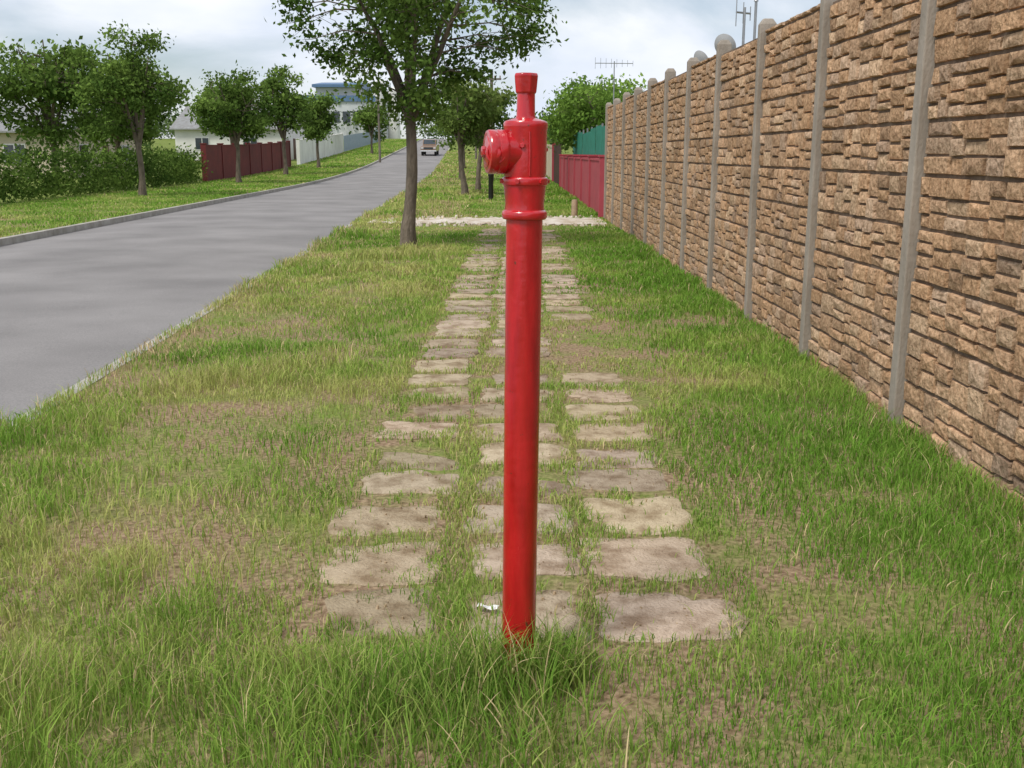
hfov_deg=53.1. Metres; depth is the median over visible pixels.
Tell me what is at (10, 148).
windows
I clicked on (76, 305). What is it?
road
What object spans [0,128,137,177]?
walls
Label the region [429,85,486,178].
street tree
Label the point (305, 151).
white boundary wall
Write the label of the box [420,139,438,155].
pickup truck
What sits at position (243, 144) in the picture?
coping
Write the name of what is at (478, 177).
street tree
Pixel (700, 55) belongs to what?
satellite dish
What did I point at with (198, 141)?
windows
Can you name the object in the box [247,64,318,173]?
street tree
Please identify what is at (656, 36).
sky
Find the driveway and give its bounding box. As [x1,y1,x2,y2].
[368,215,606,226]
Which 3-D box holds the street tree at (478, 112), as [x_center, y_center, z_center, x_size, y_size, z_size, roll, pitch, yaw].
[-1.651,-9.556,39.691,3.261,4.737,3.772,8,15,32]
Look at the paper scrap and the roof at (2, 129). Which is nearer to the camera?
the paper scrap
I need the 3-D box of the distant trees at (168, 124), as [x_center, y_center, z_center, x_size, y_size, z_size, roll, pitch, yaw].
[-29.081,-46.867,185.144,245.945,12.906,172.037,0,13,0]
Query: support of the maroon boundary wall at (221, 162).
on the ground at (566, 349)
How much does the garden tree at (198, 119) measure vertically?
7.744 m
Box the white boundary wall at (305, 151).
[296,133,343,164]
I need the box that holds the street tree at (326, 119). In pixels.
[298,88,342,167]
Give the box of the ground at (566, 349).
[0,139,1023,767]
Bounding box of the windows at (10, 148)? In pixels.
[4,145,129,162]
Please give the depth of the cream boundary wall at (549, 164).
61.98 m
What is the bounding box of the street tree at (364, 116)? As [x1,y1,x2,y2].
[349,102,392,153]
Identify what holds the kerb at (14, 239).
on the ground at (566, 349)
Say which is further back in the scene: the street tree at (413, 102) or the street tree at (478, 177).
the street tree at (478, 177)
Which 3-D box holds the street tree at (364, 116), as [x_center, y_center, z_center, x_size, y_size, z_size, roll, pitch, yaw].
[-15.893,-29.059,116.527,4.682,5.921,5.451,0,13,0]
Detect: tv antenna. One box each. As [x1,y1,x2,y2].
[595,57,632,101]
[735,0,750,44]
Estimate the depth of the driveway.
24.36 m
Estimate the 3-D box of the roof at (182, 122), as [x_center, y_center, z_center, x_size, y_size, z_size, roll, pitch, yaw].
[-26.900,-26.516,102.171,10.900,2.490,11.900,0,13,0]
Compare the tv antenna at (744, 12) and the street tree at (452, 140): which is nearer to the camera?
the tv antenna at (744, 12)
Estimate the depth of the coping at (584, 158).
33.08 m
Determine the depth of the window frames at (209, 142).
97.22 m
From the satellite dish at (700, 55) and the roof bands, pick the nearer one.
the satellite dish at (700, 55)
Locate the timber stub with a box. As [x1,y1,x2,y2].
[571,199,577,216]
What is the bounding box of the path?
[244,228,799,666]
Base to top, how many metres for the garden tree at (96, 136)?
7.180 m
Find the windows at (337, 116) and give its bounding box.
[332,111,359,121]
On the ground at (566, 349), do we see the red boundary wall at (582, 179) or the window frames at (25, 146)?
the red boundary wall at (582, 179)
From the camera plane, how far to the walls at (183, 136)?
97.29 m
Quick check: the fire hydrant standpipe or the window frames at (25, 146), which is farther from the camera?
the window frames at (25, 146)
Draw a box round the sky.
[0,0,820,138]
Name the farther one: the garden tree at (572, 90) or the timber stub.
the garden tree at (572, 90)
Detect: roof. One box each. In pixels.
[0,106,100,132]
[169,105,298,129]
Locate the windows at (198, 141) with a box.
[195,138,288,148]
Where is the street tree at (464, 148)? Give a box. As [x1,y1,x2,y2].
[440,91,465,168]
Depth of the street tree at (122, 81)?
37.77 m
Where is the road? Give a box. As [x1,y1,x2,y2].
[0,139,450,424]
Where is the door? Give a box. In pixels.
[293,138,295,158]
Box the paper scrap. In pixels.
[477,603,498,609]
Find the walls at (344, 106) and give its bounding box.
[308,87,387,138]
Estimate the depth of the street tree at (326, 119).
82.72 m
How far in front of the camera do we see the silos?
198.80 m
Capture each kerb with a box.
[0,138,422,245]
[4,147,449,434]
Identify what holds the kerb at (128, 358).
on the ground at (566, 349)
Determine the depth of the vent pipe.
14.51 m
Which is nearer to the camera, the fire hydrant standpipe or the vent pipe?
the fire hydrant standpipe
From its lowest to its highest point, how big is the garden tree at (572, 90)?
5.943 m
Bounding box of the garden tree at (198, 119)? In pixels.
[183,82,271,144]
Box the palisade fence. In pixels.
[343,130,381,151]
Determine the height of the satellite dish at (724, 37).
3.132 m
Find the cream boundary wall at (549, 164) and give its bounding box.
[546,145,551,179]
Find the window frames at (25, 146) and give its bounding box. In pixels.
[2,144,130,162]
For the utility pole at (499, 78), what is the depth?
57.51 m
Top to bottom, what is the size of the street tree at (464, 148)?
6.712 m
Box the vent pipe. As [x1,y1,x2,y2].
[753,0,757,39]
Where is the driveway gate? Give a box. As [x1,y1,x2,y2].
[552,142,561,183]
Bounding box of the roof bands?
[307,83,375,101]
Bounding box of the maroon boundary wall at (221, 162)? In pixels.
[200,141,290,181]
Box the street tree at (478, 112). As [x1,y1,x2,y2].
[430,80,515,194]
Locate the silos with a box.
[373,80,400,138]
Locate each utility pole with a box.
[377,89,380,162]
[487,72,500,180]
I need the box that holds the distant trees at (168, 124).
[22,101,558,147]
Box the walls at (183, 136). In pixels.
[175,122,304,159]
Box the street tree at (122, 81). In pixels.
[52,19,200,195]
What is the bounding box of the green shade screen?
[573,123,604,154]
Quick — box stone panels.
[605,0,1023,508]
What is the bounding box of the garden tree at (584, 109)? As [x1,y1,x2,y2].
[535,73,647,152]
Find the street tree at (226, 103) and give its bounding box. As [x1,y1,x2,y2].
[186,60,287,182]
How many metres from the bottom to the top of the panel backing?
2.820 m
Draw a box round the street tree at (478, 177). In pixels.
[453,80,516,189]
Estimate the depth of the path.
4.58 m
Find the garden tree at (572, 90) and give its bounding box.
[547,72,630,152]
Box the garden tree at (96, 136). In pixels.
[64,57,188,177]
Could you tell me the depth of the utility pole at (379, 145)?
97.15 m
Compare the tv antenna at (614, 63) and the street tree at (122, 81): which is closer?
the tv antenna at (614, 63)
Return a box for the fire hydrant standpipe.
[480,72,549,679]
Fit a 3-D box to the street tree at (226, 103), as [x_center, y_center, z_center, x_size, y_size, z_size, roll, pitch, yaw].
[-15.022,-14.098,55.420,4.926,6.674,4.946,-10,16,-38]
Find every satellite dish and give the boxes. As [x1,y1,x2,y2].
[694,50,707,61]
[714,34,735,49]
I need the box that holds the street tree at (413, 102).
[264,0,568,245]
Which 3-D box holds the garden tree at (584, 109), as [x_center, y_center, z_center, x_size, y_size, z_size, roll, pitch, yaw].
[3.452,-9.895,40.909,4.680,4.870,5.094,5,14,22]
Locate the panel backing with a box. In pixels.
[607,0,1023,495]
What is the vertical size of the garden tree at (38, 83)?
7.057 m
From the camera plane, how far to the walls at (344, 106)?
193.26 m
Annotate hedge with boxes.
[0,135,212,202]
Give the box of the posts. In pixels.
[603,0,939,423]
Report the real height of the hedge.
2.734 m
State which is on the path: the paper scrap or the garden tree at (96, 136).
the paper scrap
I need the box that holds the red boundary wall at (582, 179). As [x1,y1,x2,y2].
[559,155,604,217]
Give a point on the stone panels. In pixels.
(972, 401)
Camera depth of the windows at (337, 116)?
193.52 m
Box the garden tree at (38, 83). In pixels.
[0,34,122,189]
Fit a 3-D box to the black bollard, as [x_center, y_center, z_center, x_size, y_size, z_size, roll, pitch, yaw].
[-0.740,-6.888,35.965,0.198,1.050,0.198,0,13,0]
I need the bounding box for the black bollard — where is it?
[488,174,493,199]
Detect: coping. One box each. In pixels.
[200,141,288,145]
[559,154,604,160]
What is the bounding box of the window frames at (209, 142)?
[194,137,300,149]

